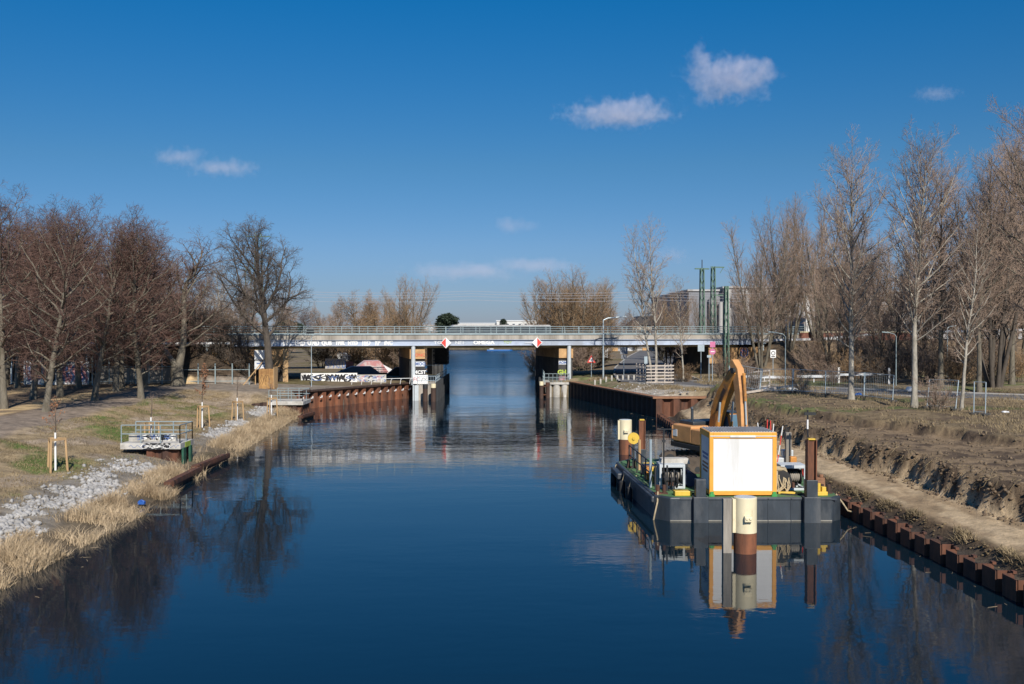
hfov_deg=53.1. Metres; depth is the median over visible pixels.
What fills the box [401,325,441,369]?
bare shrub
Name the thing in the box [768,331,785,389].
street lamp
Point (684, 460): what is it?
deck box
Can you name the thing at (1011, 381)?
poplar tree
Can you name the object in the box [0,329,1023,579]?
ground
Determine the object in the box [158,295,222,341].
bare shrub
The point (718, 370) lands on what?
bare shrub
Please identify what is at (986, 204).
poplar tree
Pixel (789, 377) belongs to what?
bare shrub
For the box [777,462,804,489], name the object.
deck winch
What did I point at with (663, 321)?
tree
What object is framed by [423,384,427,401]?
fender pile
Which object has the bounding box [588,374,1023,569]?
weeds
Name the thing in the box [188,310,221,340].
bare shrub
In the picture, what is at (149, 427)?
staked sapling
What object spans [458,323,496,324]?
white warehouse
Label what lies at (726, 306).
lattice mast
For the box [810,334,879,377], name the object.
bare shrub
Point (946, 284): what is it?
tree
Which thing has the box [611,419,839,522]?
work barge
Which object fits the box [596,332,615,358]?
bare shrub
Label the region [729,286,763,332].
tree
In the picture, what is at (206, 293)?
tree
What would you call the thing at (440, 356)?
pier base
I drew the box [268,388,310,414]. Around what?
railed platform
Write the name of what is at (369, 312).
tree
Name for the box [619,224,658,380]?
poplar tree
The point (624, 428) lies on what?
mooring dolphin
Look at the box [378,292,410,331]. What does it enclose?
tree
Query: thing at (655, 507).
rope
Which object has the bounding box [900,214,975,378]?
poplar tree
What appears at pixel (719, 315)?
factory hall
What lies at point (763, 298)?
poplar tree
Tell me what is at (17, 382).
linden tree
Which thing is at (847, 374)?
crash barrier
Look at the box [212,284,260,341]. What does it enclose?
tree
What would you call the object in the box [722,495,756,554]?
mooring dolphin
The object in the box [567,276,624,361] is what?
tree
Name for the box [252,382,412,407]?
quay wall
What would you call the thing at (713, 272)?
lattice mast
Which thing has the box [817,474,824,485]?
rusty bollard
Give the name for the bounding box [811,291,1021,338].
long building
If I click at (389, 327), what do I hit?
bare shrub
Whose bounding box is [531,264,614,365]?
tree
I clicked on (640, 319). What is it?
house
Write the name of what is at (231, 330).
bare shrub
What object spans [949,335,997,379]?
bare shrub
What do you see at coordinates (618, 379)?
kerb
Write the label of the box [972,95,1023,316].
poplar tree
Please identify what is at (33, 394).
linden tree
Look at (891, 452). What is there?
hanging roots
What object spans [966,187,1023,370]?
poplar tree
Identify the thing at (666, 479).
cable reel
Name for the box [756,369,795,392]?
site fence panel
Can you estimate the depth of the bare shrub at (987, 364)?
95.93 m
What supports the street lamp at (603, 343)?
on the ground at (20, 415)
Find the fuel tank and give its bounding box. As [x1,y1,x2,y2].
[777,470,791,490]
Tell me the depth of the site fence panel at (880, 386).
76.09 m
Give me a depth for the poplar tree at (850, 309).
75.72 m
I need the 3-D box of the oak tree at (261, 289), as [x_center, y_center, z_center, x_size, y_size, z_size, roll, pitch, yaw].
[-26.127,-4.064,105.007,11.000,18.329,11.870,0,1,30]
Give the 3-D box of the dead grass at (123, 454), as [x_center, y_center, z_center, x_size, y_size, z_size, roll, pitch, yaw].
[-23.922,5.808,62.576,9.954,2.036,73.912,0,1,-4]
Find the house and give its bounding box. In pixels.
[626,316,651,332]
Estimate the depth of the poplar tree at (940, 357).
97.70 m
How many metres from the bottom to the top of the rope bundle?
1.004 m
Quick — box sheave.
[628,432,638,443]
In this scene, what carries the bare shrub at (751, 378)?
on the ground at (20, 415)
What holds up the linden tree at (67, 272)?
on the ground at (20, 415)
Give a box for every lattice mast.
[695,260,708,332]
[710,266,723,332]
[722,286,729,377]
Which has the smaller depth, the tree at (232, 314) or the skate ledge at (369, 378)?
the skate ledge at (369, 378)
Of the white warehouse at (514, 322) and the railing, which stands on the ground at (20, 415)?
the white warehouse at (514, 322)
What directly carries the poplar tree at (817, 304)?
on the ground at (20, 415)
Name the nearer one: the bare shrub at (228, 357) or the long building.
the bare shrub at (228, 357)
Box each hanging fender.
[611,461,621,481]
[619,469,630,491]
[626,475,637,497]
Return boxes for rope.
[653,491,658,519]
[835,493,852,512]
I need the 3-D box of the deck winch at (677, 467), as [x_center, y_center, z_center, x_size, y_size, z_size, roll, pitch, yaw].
[7.000,5.864,45.182,1.120,1.060,1.000,0,1,0]
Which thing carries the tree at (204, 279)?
on the ground at (20, 415)
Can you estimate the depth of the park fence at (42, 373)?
102.08 m
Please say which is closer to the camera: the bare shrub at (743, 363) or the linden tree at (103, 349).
the linden tree at (103, 349)
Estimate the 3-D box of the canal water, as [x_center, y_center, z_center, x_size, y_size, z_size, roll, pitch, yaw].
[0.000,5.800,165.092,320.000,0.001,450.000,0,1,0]
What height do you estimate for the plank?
0.080 m
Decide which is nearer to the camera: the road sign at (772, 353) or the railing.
the road sign at (772, 353)
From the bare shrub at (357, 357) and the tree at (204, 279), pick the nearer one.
the bare shrub at (357, 357)
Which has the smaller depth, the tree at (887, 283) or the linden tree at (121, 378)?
the linden tree at (121, 378)
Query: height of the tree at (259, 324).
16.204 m
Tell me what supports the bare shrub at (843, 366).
on the ground at (20, 415)
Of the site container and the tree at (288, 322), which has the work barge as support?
the site container
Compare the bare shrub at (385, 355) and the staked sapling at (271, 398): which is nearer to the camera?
the staked sapling at (271, 398)
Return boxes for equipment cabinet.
[413,375,427,383]
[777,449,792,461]
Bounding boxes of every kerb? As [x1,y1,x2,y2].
[613,350,640,381]
[629,382,1023,399]
[690,380,1023,394]
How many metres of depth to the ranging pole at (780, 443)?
47.15 m
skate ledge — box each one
[301,373,356,381]
[357,374,385,382]
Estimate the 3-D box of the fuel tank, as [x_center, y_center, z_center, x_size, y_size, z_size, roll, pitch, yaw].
[11.450,5.910,43.983,0.996,0.996,1.100,0,1,8]
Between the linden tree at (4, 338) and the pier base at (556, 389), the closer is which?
the linden tree at (4, 338)
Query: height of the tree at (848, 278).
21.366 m
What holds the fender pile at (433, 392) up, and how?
in the canal water
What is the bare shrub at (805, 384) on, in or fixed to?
on the ground at (20, 415)
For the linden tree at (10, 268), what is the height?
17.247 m
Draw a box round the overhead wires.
[282,291,783,301]
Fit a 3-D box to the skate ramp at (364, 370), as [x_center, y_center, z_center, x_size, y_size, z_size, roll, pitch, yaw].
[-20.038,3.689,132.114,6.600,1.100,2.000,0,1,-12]
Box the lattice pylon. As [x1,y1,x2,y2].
[247,233,269,332]
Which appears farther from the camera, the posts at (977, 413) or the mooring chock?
the posts at (977, 413)
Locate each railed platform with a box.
[120,421,193,463]
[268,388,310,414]
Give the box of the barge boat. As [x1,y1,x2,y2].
[487,349,511,350]
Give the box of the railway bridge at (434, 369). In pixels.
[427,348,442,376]
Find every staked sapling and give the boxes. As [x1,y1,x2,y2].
[42,396,68,473]
[144,393,159,432]
[194,363,210,427]
[231,376,244,420]
[264,377,277,416]
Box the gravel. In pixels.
[614,383,708,394]
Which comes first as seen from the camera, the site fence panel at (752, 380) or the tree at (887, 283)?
the site fence panel at (752, 380)
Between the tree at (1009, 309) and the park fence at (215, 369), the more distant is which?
the tree at (1009, 309)
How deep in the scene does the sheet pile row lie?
35.16 m
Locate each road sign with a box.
[620,347,627,374]
[644,356,646,377]
[698,345,703,350]
[710,342,715,380]
[770,350,775,357]
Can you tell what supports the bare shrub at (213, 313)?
on the ground at (20, 415)
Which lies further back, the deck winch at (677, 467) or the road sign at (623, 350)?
the road sign at (623, 350)
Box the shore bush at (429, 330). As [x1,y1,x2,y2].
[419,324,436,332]
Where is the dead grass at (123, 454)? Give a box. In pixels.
[0,389,268,532]
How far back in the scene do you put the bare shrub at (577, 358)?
149.35 m
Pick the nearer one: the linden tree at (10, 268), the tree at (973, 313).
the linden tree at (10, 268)
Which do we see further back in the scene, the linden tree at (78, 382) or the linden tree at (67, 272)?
the linden tree at (78, 382)
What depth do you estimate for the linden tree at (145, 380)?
95.51 m
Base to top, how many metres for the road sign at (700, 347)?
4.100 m
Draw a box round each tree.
[0,180,69,408]
[0,194,124,411]
[0,201,33,340]
[1,206,53,387]
[2,194,113,396]
[2,205,102,398]
[2,210,94,386]
[3,212,69,385]
[19,204,110,387]
[51,205,164,400]
[69,215,177,391]
[70,201,190,398]
[82,214,173,386]
[90,225,240,385]
[120,222,202,388]
[152,260,194,313]
[162,248,194,305]
[186,264,218,315]
[194,269,223,319]
[196,257,235,320]
[197,214,314,368]
[208,279,233,314]
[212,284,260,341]
[227,271,262,332]
[266,292,303,357]
[271,320,306,352]
[309,305,331,349]
[326,299,349,350]
[328,289,380,358]
[352,292,385,331]
[354,288,395,356]
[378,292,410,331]
[380,273,439,332]
[434,312,459,332]
[499,319,507,324]
[516,278,584,332]
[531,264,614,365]
[537,282,582,332]
[564,277,618,358]
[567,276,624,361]
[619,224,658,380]
[623,309,642,350]
[626,211,674,381]
[647,296,674,354]
[661,275,693,381]
[662,288,698,332]
[688,296,720,332]
[721,210,806,369]
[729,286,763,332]
[739,236,804,332]
[750,191,828,350]
[770,185,860,340]
[792,221,875,378]
[799,259,864,331]
[804,224,880,330]
[808,123,909,399]
[840,229,914,330]
[843,241,931,338]
[849,240,920,382]
[868,115,971,407]
[896,223,967,338]
[898,139,991,385]
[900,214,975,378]
[925,215,1007,375]
[935,119,1023,387]
[944,239,1023,339]
[945,210,1000,409]
[947,154,1021,391]
[960,133,1023,384]
[962,208,1023,338]
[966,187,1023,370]
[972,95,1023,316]
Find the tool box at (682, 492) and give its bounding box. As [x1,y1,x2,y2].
[673,490,691,495]
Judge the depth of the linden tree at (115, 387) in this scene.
92.49 m
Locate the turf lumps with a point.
(943, 524)
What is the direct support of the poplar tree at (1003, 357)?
on the ground at (20, 415)
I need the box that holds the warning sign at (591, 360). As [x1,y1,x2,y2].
[587,355,595,376]
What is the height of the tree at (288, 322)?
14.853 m
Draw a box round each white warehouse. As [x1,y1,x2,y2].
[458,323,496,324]
[496,320,536,324]
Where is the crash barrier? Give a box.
[746,367,889,383]
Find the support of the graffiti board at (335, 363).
on the ground at (20, 415)
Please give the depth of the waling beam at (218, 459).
58.80 m
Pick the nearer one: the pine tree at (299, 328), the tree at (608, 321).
the tree at (608, 321)
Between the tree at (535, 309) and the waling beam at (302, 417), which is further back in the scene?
the tree at (535, 309)
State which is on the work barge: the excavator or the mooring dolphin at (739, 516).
the excavator
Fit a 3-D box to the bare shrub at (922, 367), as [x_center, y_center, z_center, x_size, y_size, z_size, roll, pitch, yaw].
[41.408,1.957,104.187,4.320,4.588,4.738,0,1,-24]
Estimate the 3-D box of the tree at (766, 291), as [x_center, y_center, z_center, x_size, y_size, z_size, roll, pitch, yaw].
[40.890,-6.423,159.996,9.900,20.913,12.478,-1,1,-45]
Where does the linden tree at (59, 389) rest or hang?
on the ground at (20, 415)
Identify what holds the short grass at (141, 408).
on the ground at (20, 415)
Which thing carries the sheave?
attached to the deck pole
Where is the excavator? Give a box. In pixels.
[659,359,747,473]
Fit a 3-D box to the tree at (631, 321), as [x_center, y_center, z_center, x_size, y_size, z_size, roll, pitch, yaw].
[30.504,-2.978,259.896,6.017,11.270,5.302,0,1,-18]
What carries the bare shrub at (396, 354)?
on the ground at (20, 415)
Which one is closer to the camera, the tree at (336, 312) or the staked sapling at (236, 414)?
the staked sapling at (236, 414)
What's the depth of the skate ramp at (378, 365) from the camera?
134.75 m
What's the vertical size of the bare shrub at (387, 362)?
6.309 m
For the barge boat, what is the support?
on the canal water
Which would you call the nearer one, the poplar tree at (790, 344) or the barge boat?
the poplar tree at (790, 344)
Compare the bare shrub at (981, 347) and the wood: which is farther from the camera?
the wood
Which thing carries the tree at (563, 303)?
on the ground at (20, 415)
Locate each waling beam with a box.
[164,466,202,488]
[191,453,229,471]
[298,412,314,420]
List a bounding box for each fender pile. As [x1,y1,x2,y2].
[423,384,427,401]
[431,384,435,401]
[539,381,543,398]
[546,382,549,397]
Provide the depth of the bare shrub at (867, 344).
119.94 m
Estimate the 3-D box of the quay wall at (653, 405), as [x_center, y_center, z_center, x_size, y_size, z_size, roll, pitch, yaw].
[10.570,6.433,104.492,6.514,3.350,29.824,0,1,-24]
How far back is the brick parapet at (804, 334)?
126.20 m
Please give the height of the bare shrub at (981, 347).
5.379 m
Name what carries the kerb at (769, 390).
on the bank road at (867, 390)
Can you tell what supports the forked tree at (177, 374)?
on the ground at (20, 415)
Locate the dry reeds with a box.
[0,389,300,590]
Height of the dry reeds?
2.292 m
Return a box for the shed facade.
[609,347,664,350]
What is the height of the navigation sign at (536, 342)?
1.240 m
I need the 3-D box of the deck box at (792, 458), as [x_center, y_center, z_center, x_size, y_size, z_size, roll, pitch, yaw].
[12.500,5.739,45.581,0.300,1.300,0.300,0,1,0]
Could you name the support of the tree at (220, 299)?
on the ground at (20, 415)
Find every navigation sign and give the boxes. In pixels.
[441,338,450,347]
[532,337,541,347]
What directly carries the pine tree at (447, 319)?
on the ground at (20, 415)
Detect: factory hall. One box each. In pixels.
[651,289,722,349]
[713,286,811,332]
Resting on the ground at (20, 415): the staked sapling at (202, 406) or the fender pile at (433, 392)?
the staked sapling at (202, 406)
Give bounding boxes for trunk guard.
[259,367,277,388]
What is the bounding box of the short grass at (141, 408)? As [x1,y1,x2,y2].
[2,394,254,496]
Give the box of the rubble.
[0,406,275,543]
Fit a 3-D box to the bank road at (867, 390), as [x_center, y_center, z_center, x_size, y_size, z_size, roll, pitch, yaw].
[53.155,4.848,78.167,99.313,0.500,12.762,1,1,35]
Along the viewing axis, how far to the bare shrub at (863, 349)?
107.92 m
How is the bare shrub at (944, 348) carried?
on the ground at (20, 415)
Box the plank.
[777,491,802,493]
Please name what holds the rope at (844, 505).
attached to the work barge
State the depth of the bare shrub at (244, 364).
111.13 m
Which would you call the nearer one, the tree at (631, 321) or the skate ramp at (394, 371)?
the skate ramp at (394, 371)
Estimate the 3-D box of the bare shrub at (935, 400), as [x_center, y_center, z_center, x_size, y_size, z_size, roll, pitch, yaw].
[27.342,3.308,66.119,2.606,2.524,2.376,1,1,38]
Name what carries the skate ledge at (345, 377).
on the ground at (20, 415)
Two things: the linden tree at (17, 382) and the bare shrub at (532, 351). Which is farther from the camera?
the bare shrub at (532, 351)
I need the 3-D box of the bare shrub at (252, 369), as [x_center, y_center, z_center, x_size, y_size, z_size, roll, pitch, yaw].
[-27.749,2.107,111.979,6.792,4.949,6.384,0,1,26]
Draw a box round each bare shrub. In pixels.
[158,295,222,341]
[173,309,247,357]
[176,301,231,341]
[180,302,233,332]
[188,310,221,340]
[206,317,252,348]
[211,318,259,371]
[224,341,293,381]
[227,339,256,375]
[302,328,338,367]
[316,322,346,357]
[329,348,371,365]
[340,321,391,361]
[361,322,384,362]
[366,348,425,367]
[372,331,398,368]
[378,315,411,356]
[388,348,425,365]
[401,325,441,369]
[518,348,535,362]
[520,350,535,373]
[571,332,599,370]
[572,347,613,368]
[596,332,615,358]
[651,322,687,363]
[666,360,699,381]
[709,350,731,378]
[737,355,756,380]
[746,366,765,390]
[772,364,805,384]
[789,370,813,393]
[791,335,834,378]
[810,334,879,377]
[818,362,841,385]
[830,348,882,382]
[841,339,883,380]
[848,338,911,384]
[853,325,891,363]
[873,328,944,378]
[897,339,944,381]
[915,374,960,410]
[923,329,976,378]
[928,347,996,384]
[944,337,1016,374]
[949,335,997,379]
[963,345,1018,386]
[981,328,1023,378]
[987,349,1023,381]
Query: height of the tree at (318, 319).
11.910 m
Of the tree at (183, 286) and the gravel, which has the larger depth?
the tree at (183, 286)
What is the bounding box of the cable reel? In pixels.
[662,465,677,490]
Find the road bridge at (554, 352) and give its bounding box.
[187,326,807,385]
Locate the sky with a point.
(471, 146)
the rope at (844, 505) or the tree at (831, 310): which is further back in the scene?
the tree at (831, 310)
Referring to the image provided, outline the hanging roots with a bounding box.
[729,399,1020,519]
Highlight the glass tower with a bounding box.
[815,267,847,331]
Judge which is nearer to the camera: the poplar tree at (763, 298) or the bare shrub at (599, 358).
the poplar tree at (763, 298)
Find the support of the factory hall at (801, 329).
on the ground at (20, 415)
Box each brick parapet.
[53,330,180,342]
[798,331,911,339]
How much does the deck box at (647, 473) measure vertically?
0.600 m
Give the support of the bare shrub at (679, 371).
on the ground at (20, 415)
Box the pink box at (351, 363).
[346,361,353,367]
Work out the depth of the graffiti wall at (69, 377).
103.94 m
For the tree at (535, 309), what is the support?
on the ground at (20, 415)
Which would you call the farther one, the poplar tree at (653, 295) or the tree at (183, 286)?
the tree at (183, 286)
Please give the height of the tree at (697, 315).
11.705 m
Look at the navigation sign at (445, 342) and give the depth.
116.00 m
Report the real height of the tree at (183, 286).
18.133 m
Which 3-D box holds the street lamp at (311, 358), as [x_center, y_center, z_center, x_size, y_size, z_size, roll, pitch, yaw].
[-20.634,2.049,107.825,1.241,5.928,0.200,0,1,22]
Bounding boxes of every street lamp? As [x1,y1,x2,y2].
[311,333,320,386]
[602,316,625,378]
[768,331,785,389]
[882,332,896,385]
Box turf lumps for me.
[680,417,1021,576]
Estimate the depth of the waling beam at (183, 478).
52.48 m
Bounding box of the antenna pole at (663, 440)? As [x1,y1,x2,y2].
[657,429,674,483]
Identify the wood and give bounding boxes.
[214,302,627,332]
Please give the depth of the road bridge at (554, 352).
119.01 m
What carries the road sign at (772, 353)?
on the ground at (20, 415)
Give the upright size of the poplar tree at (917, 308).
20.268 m
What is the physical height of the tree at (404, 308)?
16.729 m
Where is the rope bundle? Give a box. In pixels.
[777,466,790,491]
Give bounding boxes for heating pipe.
[5,342,229,383]
[753,329,1022,349]
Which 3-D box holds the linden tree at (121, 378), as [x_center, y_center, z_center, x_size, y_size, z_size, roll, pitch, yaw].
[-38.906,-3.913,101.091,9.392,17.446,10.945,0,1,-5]
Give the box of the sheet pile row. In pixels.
[657,413,1023,605]
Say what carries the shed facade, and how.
on the ground at (20, 415)
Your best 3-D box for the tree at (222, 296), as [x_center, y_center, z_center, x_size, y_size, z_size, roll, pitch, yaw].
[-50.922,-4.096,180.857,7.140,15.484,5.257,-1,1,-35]
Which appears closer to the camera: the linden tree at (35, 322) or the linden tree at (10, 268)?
the linden tree at (10, 268)
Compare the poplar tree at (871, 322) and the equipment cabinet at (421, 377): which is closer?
the poplar tree at (871, 322)
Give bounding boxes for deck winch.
[656,461,684,488]
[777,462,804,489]
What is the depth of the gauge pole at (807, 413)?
45.51 m
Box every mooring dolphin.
[618,419,631,454]
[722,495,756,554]
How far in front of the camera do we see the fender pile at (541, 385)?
116.48 m
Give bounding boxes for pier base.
[413,348,449,400]
[535,369,569,396]
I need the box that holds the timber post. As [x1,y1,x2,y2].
[785,432,791,461]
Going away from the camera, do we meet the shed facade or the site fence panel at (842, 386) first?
the site fence panel at (842, 386)
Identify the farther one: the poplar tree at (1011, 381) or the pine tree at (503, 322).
the pine tree at (503, 322)
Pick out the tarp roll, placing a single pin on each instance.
(690, 476)
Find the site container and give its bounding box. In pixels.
[700,426,776,496]
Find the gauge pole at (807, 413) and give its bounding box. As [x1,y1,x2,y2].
[804,410,815,437]
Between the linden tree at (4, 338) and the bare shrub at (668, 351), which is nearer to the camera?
the linden tree at (4, 338)
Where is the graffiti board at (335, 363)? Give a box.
[325,359,345,368]
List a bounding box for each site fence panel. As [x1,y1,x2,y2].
[729,365,762,392]
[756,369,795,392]
[789,369,826,394]
[821,371,864,397]
[861,372,897,401]
[921,379,960,410]
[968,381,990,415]
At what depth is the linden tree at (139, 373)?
81.94 m
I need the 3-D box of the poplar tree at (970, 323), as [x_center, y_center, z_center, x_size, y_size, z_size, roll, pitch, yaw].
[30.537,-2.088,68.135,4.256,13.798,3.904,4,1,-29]
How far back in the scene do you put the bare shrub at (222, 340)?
109.30 m
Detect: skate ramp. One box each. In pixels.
[336,366,380,374]
[357,360,387,371]
[380,365,391,372]
[386,367,398,375]
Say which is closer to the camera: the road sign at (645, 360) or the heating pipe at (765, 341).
the road sign at (645, 360)
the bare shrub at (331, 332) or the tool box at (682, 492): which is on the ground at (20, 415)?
the bare shrub at (331, 332)
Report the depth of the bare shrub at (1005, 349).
109.88 m
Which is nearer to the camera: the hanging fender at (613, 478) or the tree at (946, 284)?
the hanging fender at (613, 478)
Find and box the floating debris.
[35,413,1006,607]
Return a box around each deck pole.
[638,439,640,469]
[649,439,651,486]
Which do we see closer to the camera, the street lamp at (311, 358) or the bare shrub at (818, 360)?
the street lamp at (311, 358)
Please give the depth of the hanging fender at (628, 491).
48.18 m
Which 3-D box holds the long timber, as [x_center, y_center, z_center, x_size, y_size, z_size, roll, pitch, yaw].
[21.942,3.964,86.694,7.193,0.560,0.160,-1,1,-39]
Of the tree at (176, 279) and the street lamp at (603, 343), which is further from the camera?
the tree at (176, 279)
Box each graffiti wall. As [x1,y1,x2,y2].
[24,361,56,384]
[62,362,88,384]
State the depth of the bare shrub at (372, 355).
167.18 m
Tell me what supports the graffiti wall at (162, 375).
on the ground at (20, 415)
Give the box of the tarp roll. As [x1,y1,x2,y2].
[681,469,697,486]
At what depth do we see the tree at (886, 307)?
153.00 m
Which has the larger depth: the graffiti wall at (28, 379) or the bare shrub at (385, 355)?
the bare shrub at (385, 355)
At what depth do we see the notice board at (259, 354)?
107.98 m
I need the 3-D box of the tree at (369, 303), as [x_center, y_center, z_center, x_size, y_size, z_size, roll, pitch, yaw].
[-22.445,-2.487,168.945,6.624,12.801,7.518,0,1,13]
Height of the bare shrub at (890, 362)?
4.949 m
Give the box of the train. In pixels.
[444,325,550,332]
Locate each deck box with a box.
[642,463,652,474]
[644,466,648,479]
[659,457,689,463]
[789,456,796,461]
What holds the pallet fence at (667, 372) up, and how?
on the ground at (20, 415)
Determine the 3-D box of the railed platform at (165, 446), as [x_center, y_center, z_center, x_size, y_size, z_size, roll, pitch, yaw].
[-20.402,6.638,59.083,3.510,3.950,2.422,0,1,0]
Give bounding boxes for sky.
[0,0,1023,328]
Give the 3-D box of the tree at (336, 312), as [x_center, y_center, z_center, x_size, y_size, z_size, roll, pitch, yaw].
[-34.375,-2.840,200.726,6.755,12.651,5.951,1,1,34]
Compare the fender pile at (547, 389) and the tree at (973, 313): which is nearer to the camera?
the fender pile at (547, 389)
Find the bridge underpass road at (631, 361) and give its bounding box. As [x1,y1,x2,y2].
[615,350,698,381]
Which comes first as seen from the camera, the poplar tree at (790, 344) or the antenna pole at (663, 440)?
the antenna pole at (663, 440)
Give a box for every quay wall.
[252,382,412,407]
[569,381,706,416]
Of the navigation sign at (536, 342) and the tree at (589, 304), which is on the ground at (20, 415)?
the tree at (589, 304)
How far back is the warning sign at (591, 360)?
120.99 m
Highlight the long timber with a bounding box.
[746,384,797,392]
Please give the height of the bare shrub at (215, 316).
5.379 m
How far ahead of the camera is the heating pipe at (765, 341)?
125.07 m
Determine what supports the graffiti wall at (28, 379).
on the ground at (20, 415)
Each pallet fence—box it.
[636,363,673,382]
[747,370,769,389]
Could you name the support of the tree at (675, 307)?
on the ground at (20, 415)
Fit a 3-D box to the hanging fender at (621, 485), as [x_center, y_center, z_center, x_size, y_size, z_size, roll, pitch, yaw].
[5.569,6.889,50.386,0.670,1.258,0.309,0,1,-30]
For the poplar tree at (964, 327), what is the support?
on the ground at (20, 415)
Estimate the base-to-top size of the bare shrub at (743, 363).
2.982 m
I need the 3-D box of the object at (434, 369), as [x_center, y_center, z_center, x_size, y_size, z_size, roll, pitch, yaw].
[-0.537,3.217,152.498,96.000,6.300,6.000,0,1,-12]
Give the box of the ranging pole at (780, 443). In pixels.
[777,426,782,461]
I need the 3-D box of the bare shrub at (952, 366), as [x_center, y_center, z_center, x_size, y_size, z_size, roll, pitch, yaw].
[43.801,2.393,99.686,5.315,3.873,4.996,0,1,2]
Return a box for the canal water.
[0,350,1023,683]
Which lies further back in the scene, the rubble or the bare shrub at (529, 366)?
the bare shrub at (529, 366)
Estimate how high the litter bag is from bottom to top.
0.221 m
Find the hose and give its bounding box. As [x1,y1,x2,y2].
[781,493,803,494]
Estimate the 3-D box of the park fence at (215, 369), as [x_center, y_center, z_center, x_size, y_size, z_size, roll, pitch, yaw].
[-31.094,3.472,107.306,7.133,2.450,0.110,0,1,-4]
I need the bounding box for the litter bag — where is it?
[138,499,145,504]
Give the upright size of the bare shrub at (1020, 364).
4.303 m
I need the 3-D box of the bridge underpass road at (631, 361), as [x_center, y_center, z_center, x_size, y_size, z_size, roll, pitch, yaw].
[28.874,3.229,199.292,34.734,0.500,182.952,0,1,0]
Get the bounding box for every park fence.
[9,357,92,385]
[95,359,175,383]
[183,363,249,384]
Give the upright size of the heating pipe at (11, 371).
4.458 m
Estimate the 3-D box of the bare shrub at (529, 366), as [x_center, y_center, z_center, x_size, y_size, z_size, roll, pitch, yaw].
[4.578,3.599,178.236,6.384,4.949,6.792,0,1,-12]
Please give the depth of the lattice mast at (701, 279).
135.74 m
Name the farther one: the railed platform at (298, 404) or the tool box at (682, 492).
the railed platform at (298, 404)
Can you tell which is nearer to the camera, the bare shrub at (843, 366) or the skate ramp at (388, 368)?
the bare shrub at (843, 366)
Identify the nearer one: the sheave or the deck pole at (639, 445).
the deck pole at (639, 445)
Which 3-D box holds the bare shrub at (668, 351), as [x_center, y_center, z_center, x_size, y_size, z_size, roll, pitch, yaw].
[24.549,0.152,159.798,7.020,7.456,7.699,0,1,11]
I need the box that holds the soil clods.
[705,390,1023,525]
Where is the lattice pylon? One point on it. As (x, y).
(259, 267)
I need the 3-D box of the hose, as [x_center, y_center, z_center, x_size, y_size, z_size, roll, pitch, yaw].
[12.500,6.391,43.193,2.327,0.060,0.793,0,1,-23]
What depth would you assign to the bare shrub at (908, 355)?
111.57 m
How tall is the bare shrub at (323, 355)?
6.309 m
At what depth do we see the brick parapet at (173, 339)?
109.46 m
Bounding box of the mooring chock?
[818,483,827,495]
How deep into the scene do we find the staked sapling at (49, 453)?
49.66 m
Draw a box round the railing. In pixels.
[351,378,411,384]
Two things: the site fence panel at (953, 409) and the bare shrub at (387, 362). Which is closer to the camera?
the site fence panel at (953, 409)
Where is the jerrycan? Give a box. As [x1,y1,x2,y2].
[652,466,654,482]
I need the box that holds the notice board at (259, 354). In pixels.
[243,350,264,384]
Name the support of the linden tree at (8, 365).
on the ground at (20, 415)
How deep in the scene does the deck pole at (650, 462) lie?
45.03 m
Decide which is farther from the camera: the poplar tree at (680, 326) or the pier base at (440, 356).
the pier base at (440, 356)
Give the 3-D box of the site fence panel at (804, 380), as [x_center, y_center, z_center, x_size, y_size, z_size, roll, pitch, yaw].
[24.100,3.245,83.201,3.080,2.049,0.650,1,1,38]
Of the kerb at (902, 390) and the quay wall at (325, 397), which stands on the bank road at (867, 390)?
the kerb at (902, 390)
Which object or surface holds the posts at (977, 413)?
on the ground at (20, 415)
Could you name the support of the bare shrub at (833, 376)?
on the ground at (20, 415)
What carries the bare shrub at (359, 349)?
on the ground at (20, 415)
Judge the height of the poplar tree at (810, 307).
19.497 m
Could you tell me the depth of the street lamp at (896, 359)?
97.01 m
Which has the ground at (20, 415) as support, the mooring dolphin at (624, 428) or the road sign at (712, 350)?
the road sign at (712, 350)
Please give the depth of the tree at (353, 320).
165.43 m
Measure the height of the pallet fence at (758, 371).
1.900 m
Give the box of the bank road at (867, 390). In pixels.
[661,382,1023,398]
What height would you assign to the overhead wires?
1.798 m
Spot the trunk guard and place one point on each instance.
(265, 374)

